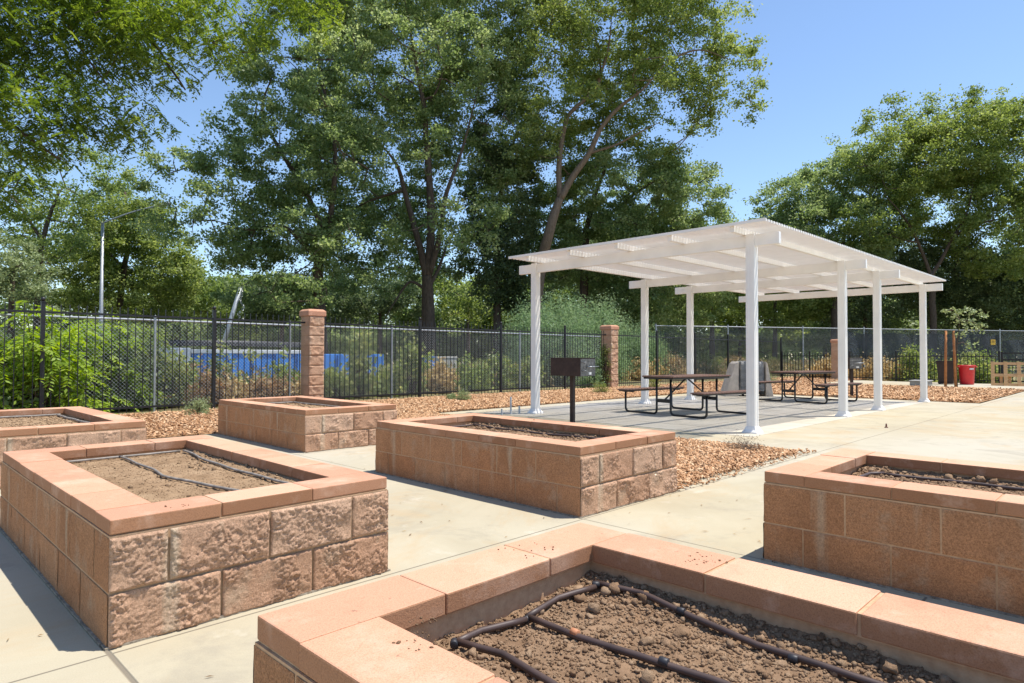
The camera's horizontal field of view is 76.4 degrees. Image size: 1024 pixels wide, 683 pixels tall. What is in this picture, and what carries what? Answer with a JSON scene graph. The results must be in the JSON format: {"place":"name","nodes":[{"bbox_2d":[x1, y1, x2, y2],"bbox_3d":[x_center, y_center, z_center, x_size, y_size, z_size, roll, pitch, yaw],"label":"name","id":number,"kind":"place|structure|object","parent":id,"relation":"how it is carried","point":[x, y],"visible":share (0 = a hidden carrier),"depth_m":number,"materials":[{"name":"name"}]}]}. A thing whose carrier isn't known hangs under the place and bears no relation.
{"place":"outdoors","nodes":[
{"label":"outdoors","id":0,"kind":"place"},
{"bbox_2d":[0,434,1023,682],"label":"paving","id":1,"kind":"structure","parent":0,"point":[440,524],"depth_m":3.79,"materials":[{"name":"concrete"}]},
{"bbox_2d":[0,406,146,488],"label":"planter bed","id":2,"kind":"object","parent":1,"relation":"on","point":[31,433],"visible":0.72,"depth_m":6.12,"materials":[{"name":"stone"}]},
{"bbox_2d":[0,435,390,650],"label":"planter bed","id":3,"kind":"object","parent":1,"relation":"on","point":[115,553],"visible":0.95,"depth_m":3.07,"materials":[{"name":"stone"}]},
{"bbox_2d":[67,450,289,490],"bbox_3d":[-2.099,0.799,3.965,1.865,0.027,0.790,-1,-2,44],"label":"drip line","id":4,"kind":"object","parent":3,"relation":"on","point":[188,480],"visible":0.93,"depth_m":4.15,"materials":[{"name":"black plastic"}]},
{"bbox_2d":[217,396,396,452],"bbox_3d":[-2.879,1.094,9.003,2.614,0.521,1.349,-1,-2,44],"label":"planter bed","id":5,"kind":"object","parent":1,"relation":"on","point":[302,428],"visible":0.93,"depth_m":8.20,"materials":[{"name":"brown concrete"}]},
{"bbox_2d":[374,413,677,518],"bbox_3d":[0.034,1.037,5.978,2.616,0.521,1.345,-1,-2,44],"label":"planter bed","id":6,"kind":"object","parent":1,"relation":"on","point":[608,468],"visible":0.99,"depth_m":5.26,"materials":[{"name":"stone"}]},
{"bbox_2d":[452,424,596,438],"bbox_3d":[0.014,0.865,6.047,1.864,0.035,0.671,-1,-2,44],"label":"drip line","id":7,"kind":"object","parent":6,"relation":"on","point":[551,434],"visible":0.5,"depth_m":6.29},
{"bbox_2d":[253,523,1023,682],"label":"planter bed","id":8,"kind":"object","parent":1,"relation":"on","point":[351,635],"visible":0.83,"depth_m":1.72,"materials":[{"name":"stone"}]},
{"bbox_2d":[450,580,884,682],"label":"drip line","id":9,"kind":"object","parent":8,"relation":"on","point":[660,661],"visible":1,"depth_m":1.71,"materials":[{"name":"black plastic"}]},
{"bbox_2d":[761,448,1023,618],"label":"planter bed","id":10,"kind":"object","parent":1,"relation":"on","point":[834,513],"visible":0.95,"depth_m":3.28,"materials":[{"name":"stone"}]},
{"bbox_2d":[860,472,1023,490],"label":"drip line","id":11,"kind":"object","parent":10,"relation":"on","point":[950,480],"visible":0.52,"depth_m":3.88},
{"bbox_2d":[0,0,1023,356],"label":"sky","id":12,"kind":"structure","parent":0,"point":[832,61],"materials":[{"name":"blue"}]},
{"bbox_2d":[107,357,1023,489],"bbox_3d":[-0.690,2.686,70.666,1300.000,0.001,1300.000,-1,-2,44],"label":"ground","id":13,"kind":"structure","parent":0,"point":[356,399],"depth_m":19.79,"materials":[{"name":"brown wood"}]},
{"bbox_2d":[0,283,32,345],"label":"distant tree","id":14,"kind":"object","parent":13,"relation":"on","point":[2,306],"visible":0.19,"depth_m":58.02,"materials":[{"name":"green plant"}]},
{"bbox_2d":[0,230,71,340],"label":"street tree","id":15,"kind":"object","parent":13,"relation":"on","point":[24,268],"visible":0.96,"depth_m":32.90,"materials":[{"name":"green plant"}]},
{"bbox_2d":[0,375,88,408],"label":"weedy bush","id":16,"kind":"object","parent":13,"relation":"on","point":[8,399],"visible":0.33,"depth_m":11.47,"materials":[{"name":"green plant"}]},
{"bbox_2d":[0,300,111,411],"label":"leafy shrub","id":17,"kind":"object","parent":13,"relation":"on","point":[57,363],"visible":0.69,"depth_m":11.68,"materials":[{"name":"green plant"}]},
{"bbox_2d":[0,141,139,352],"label":"street tree","id":18,"kind":"object","parent":13,"relation":"on","point":[71,225],"visible":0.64,"depth_m":39.83,"materials":[{"name":"green plant"}]},
{"bbox_2d":[27,281,168,359],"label":"distant tree","id":19,"kind":"object","parent":13,"relation":"on","point":[75,319],"visible":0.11,"depth_m":64.09,"materials":[{"name":"green plant"}]},
{"bbox_2d":[39,313,163,412],"bbox_3d":[-8.425,0.601,13.182,1.987,2.398,2.632,-1,-2,44],"label":"leafy shrub","id":20,"kind":"object","parent":13,"relation":"on","point":[106,353],"visible":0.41,"depth_m":13.22,"materials":[{"name":"green plant"}]},
{"bbox_2d":[8,161,218,344],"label":"street tree","id":21,"kind":"object","parent":13,"relation":"on","point":[168,290],"visible":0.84,"depth_m":44.24,"materials":[{"name":"green plant"}]},
{"bbox_2d":[74,313,178,411],"bbox_3d":[-8.114,0.437,13.761,1.489,2.079,1.960,-1,-2,44],"label":"weedy bush","id":22,"kind":"object","parent":13,"relation":"on","point":[116,385],"visible":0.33,"depth_m":13.56,"materials":[{"name":"green plant"}]},
{"bbox_2d":[90,322,173,374],"bbox_3d":[-8.838,0.618,14.834,1.893,2.124,2.110,-1,-2,44],"label":"leafy shrub","id":23,"kind":"object","parent":13,"relation":"on","point":[146,335],"visible":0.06,"depth_m":14.86,"materials":[{"name":"green plant"}]},
{"bbox_2d":[104,280,221,348],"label":"distant tree","id":24,"kind":"object","parent":13,"relation":"on","point":[190,328],"visible":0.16,"depth_m":69.54,"materials":[{"name":"green plant"}]},
{"bbox_2d":[130,341,199,410],"bbox_3d":[-7.784,0.734,14.372,1.361,1.506,1.907,-1,-2,44],"label":"weedy bush","id":25,"kind":"object","parent":13,"relation":"on","point":[168,379],"visible":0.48,"depth_m":14.33,"materials":[{"name":"green plant"}]},
{"bbox_2d":[0,0,354,237],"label":"shade tree","id":26,"kind":"object","parent":13,"relation":"on","point":[123,22],"visible":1,"depth_m":15.57,"materials":[{"name":"green plant"}]},
{"bbox_2d":[167,354,234,407],"bbox_3d":[-7.029,0.886,14.691,1.298,1.224,1.607,-1,-2,44],"label":"weedy bush","id":27,"kind":"object","parent":13,"relation":"on","point":[203,387],"visible":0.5,"depth_m":14.58,"materials":[{"name":"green plant"}]},
{"bbox_2d":[144,265,271,348],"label":"distant tree","id":28,"kind":"object","parent":13,"relation":"on","point":[203,308],"visible":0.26,"depth_m":59.71,"materials":[{"name":"green plant"}]},
{"bbox_2d":[201,339,243,389],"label":"weedy bush","id":29,"kind":"object","parent":13,"relation":"on","point":[229,370],"visible":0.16,"depth_m":16.04,"materials":[{"name":"green plant"}]},
{"bbox_2d":[216,373,254,404],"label":"weedy bush","id":30,"kind":"object","parent":13,"relation":"on","point":[236,387],"visible":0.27,"depth_m":15.52,"materials":[{"name":"beige plant"}]},
{"bbox_2d":[185,269,301,349],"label":"distant tree","id":31,"kind":"object","parent":13,"relation":"on","point":[253,330],"visible":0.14,"depth_m":72.33,"materials":[{"name":"green plant"}]},
{"bbox_2d":[126,0,384,353],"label":"oak tree","id":32,"kind":"object","parent":13,"relation":"on","point":[289,290],"visible":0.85,"depth_m":29.53,"materials":[{"name":"green plant"}]},
{"bbox_2d":[238,367,294,397],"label":"weedy bush","id":33,"kind":"object","parent":13,"relation":"on","point":[278,385],"visible":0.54,"depth_m":15.85,"materials":[{"name":"beige plant"}]},
{"bbox_2d":[159,348,383,383],"bbox_3d":[-7.840,0.916,21.401,2.295,1.340,7.129,-1,-2,44],"label":"blue container","id":34,"kind":"object","parent":13,"relation":"on","point":[329,358],"visible":0.14,"depth_m":19.93,"materials":[{"name":"paint"}]},
{"bbox_2d":[163,340,300,346],"bbox_3d":[-8.168,0.069,19.951,0.170,0.200,4.602,-1,-2,44],"label":"dark pipe","id":35,"kind":"object","parent":34,"relation":"on","point":[235,343],"visible":0.56,"depth_m":19.62,"materials":[{"name":"metal"}]},
{"bbox_2d":[266,343,300,386],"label":"weedy bush","id":36,"kind":"object","parent":13,"relation":"on","point":[275,367],"visible":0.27,"depth_m":17.12,"materials":[{"name":"green plant"}]},
{"bbox_2d":[233,271,341,349],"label":"distant tree","id":37,"kind":"object","parent":13,"relation":"on","point":[263,313],"visible":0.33,"depth_m":58.10,"materials":[{"name":"green plant"}]},
{"bbox_2d":[0,313,599,411],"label":"chain link fence","id":38,"kind":"object","parent":13,"relation":"on","point":[154,355],"visible":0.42,"depth_m":15.54,"materials":[{"name":"metal"}]},
{"bbox_2d":[259,276,393,353],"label":"distant tree","id":39,"kind":"object","parent":13,"relation":"on","point":[338,348],"visible":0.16,"depth_m":70.78,"materials":[{"name":"green plant"}]},
{"bbox_2d":[325,361,359,398],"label":"weedy bush","id":40,"kind":"object","parent":13,"relation":"on","point":[327,373],"visible":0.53,"depth_m":17.12,"materials":[{"name":"green plant"}]},
{"bbox_2d":[339,326,385,397],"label":"weedy bush","id":41,"kind":"object","parent":13,"relation":"on","point":[364,356],"visible":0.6,"depth_m":17.81,"materials":[{"name":"green plant"}]},
{"bbox_2d":[326,270,434,353],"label":"distant tree","id":42,"kind":"object","parent":13,"relation":"on","point":[353,306],"visible":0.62,"depth_m":62.27,"materials":[{"name":"green plant"}]},
{"bbox_2d":[369,359,413,396],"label":"weedy bush","id":43,"kind":"object","parent":13,"relation":"on","point":[388,378],"visible":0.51,"depth_m":18.59,"materials":[{"name":"green plant"}]},
{"bbox_2d":[276,0,549,358],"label":"oak tree","id":44,"kind":"object","parent":13,"relation":"on","point":[435,97],"visible":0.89,"depth_m":34.19,"materials":[{"name":"green plant"}]},
{"bbox_2d":[393,325,434,392],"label":"weedy bush","id":45,"kind":"object","parent":13,"relation":"on","point":[414,352],"visible":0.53,"depth_m":19.17,"materials":[{"name":"green plant"}]},
{"bbox_2d":[369,273,487,360],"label":"distant tree","id":46,"kind":"object","parent":13,"relation":"on","point":[409,322],"visible":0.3,"depth_m":75.30,"materials":[{"name":"green plant"}]},
{"bbox_2d":[5,358,858,402],"bbox_3d":[-0.215,1.465,36.442,21.100,1.229,74.224,-1,-2,44],"label":"brush","id":47,"kind":"object","parent":13,"relation":"on","point":[762,360],"visible":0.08,"depth_m":36.05,"materials":[{"name":"green plant"}]},
{"bbox_2d":[421,356,460,393],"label":"weedy bush","id":48,"kind":"object","parent":13,"relation":"on","point":[438,371],"visible":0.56,"depth_m":20.04,"materials":[{"name":"brown plant"}]},
{"bbox_2d":[419,259,508,361],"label":"distant tree","id":49,"kind":"object","parent":13,"relation":"on","point":[470,312],"visible":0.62,"depth_m":64.93,"materials":[{"name":"green plant"}]},
{"bbox_2d":[324,317,605,399],"bbox_3d":[-0.571,0.505,19.191,0.080,2.206,11.186,-1,-2,44],"label":"iron fence","id":50,"kind":"object","parent":13,"relation":"on","point":[420,327],"visible":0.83,"depth_m":17.79,"materials":[{"name":"black metal"}]},
{"bbox_2d":[454,351,498,390],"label":"weedy bush","id":51,"kind":"object","parent":13,"relation":"on","point":[484,373],"visible":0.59,"depth_m":21.30,"materials":[{"name":"green plant"}]},
{"bbox_2d":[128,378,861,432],"bbox_3d":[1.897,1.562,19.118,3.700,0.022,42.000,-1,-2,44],"label":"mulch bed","id":52,"kind":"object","parent":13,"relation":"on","point":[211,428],"visible":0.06,"depth_m":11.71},
{"bbox_2d":[0,297,304,413],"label":"iron fence","id":53,"kind":"object","parent":52,"relation":"on","point":[42,311],"visible":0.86,"depth_m":12.61,"materials":[{"name":"black metal"}]},
{"bbox_2d":[180,396,212,414],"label":"young shrub","id":54,"kind":"object","parent":52,"relation":"on","point":[199,407],"visible":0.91,"depth_m":12.35,"materials":[{"name":"green plant"}]},
{"bbox_2d":[299,309,325,397],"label":"block pillar","id":55,"kind":"structure","parent":52,"relation":"on","point":[312,355],"depth_m":14.92,"materials":[{"name":"concrete"}]},
{"bbox_2d":[575,354,609,388],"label":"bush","id":56,"kind":"object","parent":52,"relation":"on","point":[597,377],"visible":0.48,"depth_m":22.77,"materials":[{"name":"plant"}]},
{"bbox_2d":[600,325,618,386],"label":"block pillar","id":57,"kind":"structure","parent":52,"relation":"on","point":[611,336],"depth_m":23.15,"materials":[{"name":"concrete"}]},
{"bbox_2d":[618,330,781,385],"bbox_3d":[8.902,0.736,28.847,0.080,2.206,15.011,-1,-2,44],"label":"iron fence","id":58,"kind":"object","parent":52,"relation":"on","point":[695,352],"visible":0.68,"depth_m":27.67,"materials":[{"name":"black metal"}]},
{"bbox_2d":[830,339,837,378],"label":"block pillar","id":59,"kind":"structure","parent":52,"relation":"on","point":[834,354],"depth_m":31.98,"materials":[{"name":"concrete"}]},
{"bbox_2d":[439,273,553,357],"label":"distant tree","id":60,"kind":"object","parent":13,"relation":"on","point":[485,324],"visible":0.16,"depth_m":76.73,"materials":[{"name":"green plant"}]},
{"bbox_2d":[479,349,523,388],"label":"weedy bush","id":61,"kind":"object","parent":13,"relation":"on","point":[505,375],"visible":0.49,"depth_m":22.43,"materials":[{"name":"green plant"}]},
{"bbox_2d":[439,87,569,357],"bbox_3d":[-0.111,-6.512,38.914,6.685,17.199,6.896,-1,-2,44],"label":"oak tree","id":62,"kind":"object","parent":13,"relation":"on","point":[499,290],"visible":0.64,"depth_m":38.09,"materials":[{"name":"green plant"}]},
{"bbox_2d":[17,322,1023,365],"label":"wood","id":63,"kind":"object","parent":13,"relation":"on","point":[769,354],"visible":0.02,"depth_m":81.61,"materials":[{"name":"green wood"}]},
{"bbox_2d":[506,354,545,388],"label":"weedy bush","id":64,"kind":"object","parent":13,"relation":"on","point":[522,378],"visible":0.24,"depth_m":22.86,"materials":[{"name":"green plant"}]},
{"bbox_2d":[501,271,578,323],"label":"distant tree","id":65,"kind":"object","parent":13,"relation":"on","point":[552,298],"visible":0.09,"depth_m":68.39,"materials":[{"name":"green plant"}]},
{"bbox_2d":[487,283,600,385],"bbox_3d":[1.413,-0.359,26.018,3.866,4.256,5.693,-1,-2,44],"label":"feathery shrub","id":66,"kind":"object","parent":13,"relation":"on","point":[549,324],"visible":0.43,"depth_m":25.58,"materials":[{"name":"green plant"}]},
{"bbox_2d":[503,279,635,351],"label":"distant tree","id":67,"kind":"object","parent":13,"relation":"on","point":[566,295],"visible":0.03,"depth_m":70.35,"materials":[{"name":"green plant"}]},
{"bbox_2d":[555,287,639,382],"bbox_3d":[3.513,-0.311,28.734,3.733,4.280,6.050,-1,-2,44],"label":"feathery shrub","id":68,"kind":"object","parent":13,"relation":"on","point":[605,315],"visible":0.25,"depth_m":28.40,"materials":[{"name":"green plant"}]},
{"bbox_2d":[503,133,750,334],"bbox_3d":[7.554,-5.525,41.913,14.890,15.576,14.792,-1,-2,44],"label":"oak tree","id":69,"kind":"object","parent":13,"relation":"on","point":[623,216],"visible":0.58,"depth_m":39.16,"materials":[{"name":"green plant"}]},
{"bbox_2d":[500,0,772,346],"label":"oak tree","id":70,"kind":"object","parent":13,"relation":"on","point":[588,86],"visible":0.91,"depth_m":36.13,"materials":[{"name":"green plant"}]},
{"bbox_2d":[618,356,671,380],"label":"weedy bush","id":71,"kind":"object","parent":13,"relation":"on","point":[630,376],"visible":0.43,"depth_m":30.68,"materials":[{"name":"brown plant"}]},
{"bbox_2d":[618,312,676,379],"bbox_3d":[6.083,0.196,32.561,4.123,3.450,4.338,0,-1,17],"label":"feathery shrub","id":72,"kind":"object","parent":13,"relation":"on","point":[633,340],"visible":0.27,"depth_m":32.01,"materials":[{"name":"green plant"}]},
{"bbox_2d":[595,297,731,358],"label":"distant tree","id":73,"kind":"object","parent":13,"relation":"on","point":[717,331],"visible":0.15,"depth_m":66.87,"materials":[{"name":"green plant"}]},
{"bbox_2d":[676,291,745,360],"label":"bushy tree","id":74,"kind":"object","parent":13,"relation":"on","point":[734,302],"visible":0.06,"depth_m":50.41,"materials":[{"name":"green plant"}]},
{"bbox_2d":[686,294,815,359],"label":"distant tree","id":75,"kind":"object","parent":13,"relation":"on","point":[739,330],"visible":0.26,"depth_m":68.88,"materials":[{"name":"green plant"}]},
{"bbox_2d":[728,230,855,358],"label":"bushy tree","id":76,"kind":"object","parent":13,"relation":"on","point":[808,311],"visible":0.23,"depth_m":55.05,"materials":[{"name":"green plant"}]},
{"bbox_2d":[741,133,914,347],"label":"oak tree","id":77,"kind":"object","parent":13,"relation":"on","point":[790,212],"visible":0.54,"depth_m":52.51,"materials":[{"name":"green plant"}]},
{"bbox_2d":[760,291,898,357],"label":"distant tree","id":78,"kind":"object","parent":13,"relation":"on","point":[816,325],"visible":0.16,"depth_m":71.33,"materials":[{"name":"green plant"}]},
{"bbox_2d":[797,353,861,377],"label":"weedy bush","id":79,"kind":"object","parent":13,"relation":"on","point":[819,367],"visible":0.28,"depth_m":33.93,"materials":[{"name":"beige plant"}]},
{"bbox_2d":[654,324,1023,375],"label":"chain link fence","id":80,"kind":"object","parent":13,"relation":"on","point":[861,343],"visible":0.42,"depth_m":37.55,"materials":[{"name":"metal"}]},
{"bbox_2d":[710,390,1021,402],"bbox_3d":[12.020,1.641,21.690,7.150,0.020,8.850,-1,-2,44],"label":"mulch bed","id":81,"kind":"object","parent":13,"relation":"on","point":[917,400],"visible":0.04,"depth_m":18.12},
{"bbox_2d":[848,358,861,395],"bbox_3d":[9.638,1.011,18.394,0.404,1.113,0.555,0,-1,2],"label":"pedestal grill","id":82,"kind":"object","parent":81,"relation":"on","point":[854,363],"visible":0.78,"depth_m":18.19,"materials":[{"name":"metal"}]},
{"bbox_2d":[853,352,905,380],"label":"weedy bush","id":83,"kind":"object","parent":13,"relation":"on","point":[866,372],"visible":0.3,"depth_m":32.29,"materials":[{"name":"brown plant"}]},
{"bbox_2d":[814,226,954,333],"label":"bushy tree","id":84,"kind":"object","parent":13,"relation":"on","point":[861,312],"visible":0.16,"depth_m":54.65,"materials":[{"name":"green plant"}]},
{"bbox_2d":[781,350,1000,382],"bbox_3d":[17.448,1.167,30.912,9.280,1.476,0.080,-1,-2,44],"label":"iron fence","id":85,"kind":"object","parent":13,"relation":"on","point":[916,378],"visible":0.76,"depth_m":30.41,"materials":[{"name":"black metal"}]},
{"bbox_2d":[848,283,974,334],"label":"distant tree","id":86,"kind":"object","parent":13,"relation":"on","point":[912,324],"visible":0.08,"depth_m":66.04,"materials":[{"name":"green plant"}]},
{"bbox_2d":[886,343,942,381],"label":"weedy bush","id":87,"kind":"object","parent":13,"relation":"on","point":[913,359],"visible":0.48,"depth_m":30.76,"materials":[{"name":"green plant"}]},
{"bbox_2d":[826,83,1023,333],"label":"oak tree","id":88,"kind":"object","parent":13,"relation":"on","point":[988,172],"visible":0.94,"depth_m":49.57,"materials":[{"name":"green plant"}]},
{"bbox_2d":[895,236,1023,342],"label":"bushy tree","id":89,"kind":"object","parent":13,"relation":"on","point":[990,299],"visible":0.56,"depth_m":53.82,"materials":[{"name":"green plant"}]},
{"bbox_2d":[943,348,1015,383],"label":"weedy bush","id":90,"kind":"object","parent":13,"relation":"on","point":[963,362],"visible":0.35,"depth_m":29.05,"materials":[{"name":"green plant"}]},
{"bbox_2d":[985,203,1023,311],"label":"bushy tree","id":91,"kind":"object","parent":13,"relation":"on","point":[1001,238],"visible":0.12,"depth_m":55.19,"materials":[{"name":"green plant"}]},
{"bbox_2d":[485,394,923,436],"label":"patio","id":92,"kind":"structure","parent":0,"point":[785,413],"depth_m":13.00,"materials":[{"name":"concrete"}]},
{"bbox_2d":[617,374,759,418],"bbox_3d":[3.506,1.054,13.012,1.840,0.765,2.080,1,-2,-38],"label":"picnic table","id":93,"kind":"object","parent":92,"relation":"on","point":[706,396],"visible":0.91,"depth_m":12.73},
{"bbox_2d":[508,218,945,433],"bbox_3d":[5.410,-0.072,14.672,10.433,3.097,5.322,1,-2,-45],"label":"pergola","id":94,"kind":"object","parent":92,"relation":"on","point":[754,260],"visible":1,"depth_m":12.86,"materials":[{"name":"white paint"}]},
{"bbox_2d":[721,361,772,395],"bbox_3d":[6.763,1.063,18.822,1.380,1.012,0.627,0,-1,0],"label":"covered cart","id":95,"kind":"object","parent":92,"relation":"on","point":[736,379],"visible":0.69,"depth_m":18.55,"materials":[{"name":"grey plastic"}]},
{"bbox_2d":[758,370,862,403],"bbox_3d":[7.522,1.145,16.762,1.840,0.765,2.080,1,-2,-37],"label":"picnic table","id":96,"kind":"object","parent":92,"relation":"on","point":[812,372],"visible":0.84,"depth_m":16.45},
{"bbox_2d":[440,393,978,451],"bbox_3d":[4.913,1.530,14.373,7.150,0.119,11.450,-1,-2,44],"label":"patio edge","id":97,"kind":"object","parent":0,"point":[810,437],"visible":0.21,"depth_m":10.81,"materials":[{"name":"concrete"}]},
{"bbox_2d":[551,358,598,421],"bbox_3d":[1.089,0.837,11.277,0.735,1.113,0.474,-1,-2,44],"label":"pedestal grill","id":98,"kind":"object","parent":97,"relation":"on","point":[572,368],"visible":0.97,"depth_m":11.15,"materials":[{"name":"metal"}]},
{"bbox_2d":[804,392,1023,465],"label":"walkway","id":99,"kind":"structure","parent":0,"point":[992,431],"depth_m":9.27,"materials":[{"name":"concrete"}]},
{"bbox_2d":[807,380,1023,388],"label":"back walkway","id":100,"kind":"structure","parent":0,"point":[933,384],"depth_m":26.78,"materials":[{"name":"concrete"}]},
{"bbox_2d":[936,361,957,383],"bbox_3d":[18.169,1.289,27.189,0.700,0.973,0.700,-1,-2,44],"label":"wheeled bin","id":101,"kind":"object","parent":100,"relation":"on","point":[950,371],"visible":0.72,"depth_m":26.96,"materials":[{"name":"plastic"}]},
{"bbox_2d":[940,306,988,386],"bbox_3d":[17.029,0.185,24.319,1.477,3.046,1.436,1,-1,-24],"label":"young tree","id":102,"kind":"object","parent":100,"relation":"on","point":[959,320],"visible":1,"depth_m":24.38,"materials":[{"name":"green plant"}]},
{"bbox_2d":[957,365,976,384],"bbox_3d":[18.745,1.371,26.832,0.675,0.800,0.675,-1,-2,44],"label":"round bin","id":103,"kind":"object","parent":100,"relation":"on","point":[966,374],"visible":0.94,"depth_m":26.62,"materials":[{"name":"red plastic"}]},
{"bbox_2d":[991,362,1023,385],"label":"wooden pallet","id":104,"kind":"object","parent":100,"relation":"on","point":[1007,377],"visible":0.86,"depth_m":25.73,"materials":[{"name":"brown wood"}]},
{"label":"road","id":105,"kind":"structure","parent":0,"visible":0},
{"bbox_2d":[99,203,170,341],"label":"street lamp","id":106,"kind":"object","parent":105,"relation":"on","point":[101,271],"visible":0.52,"depth_m":40.02,"materials":[{"name":"metal"}]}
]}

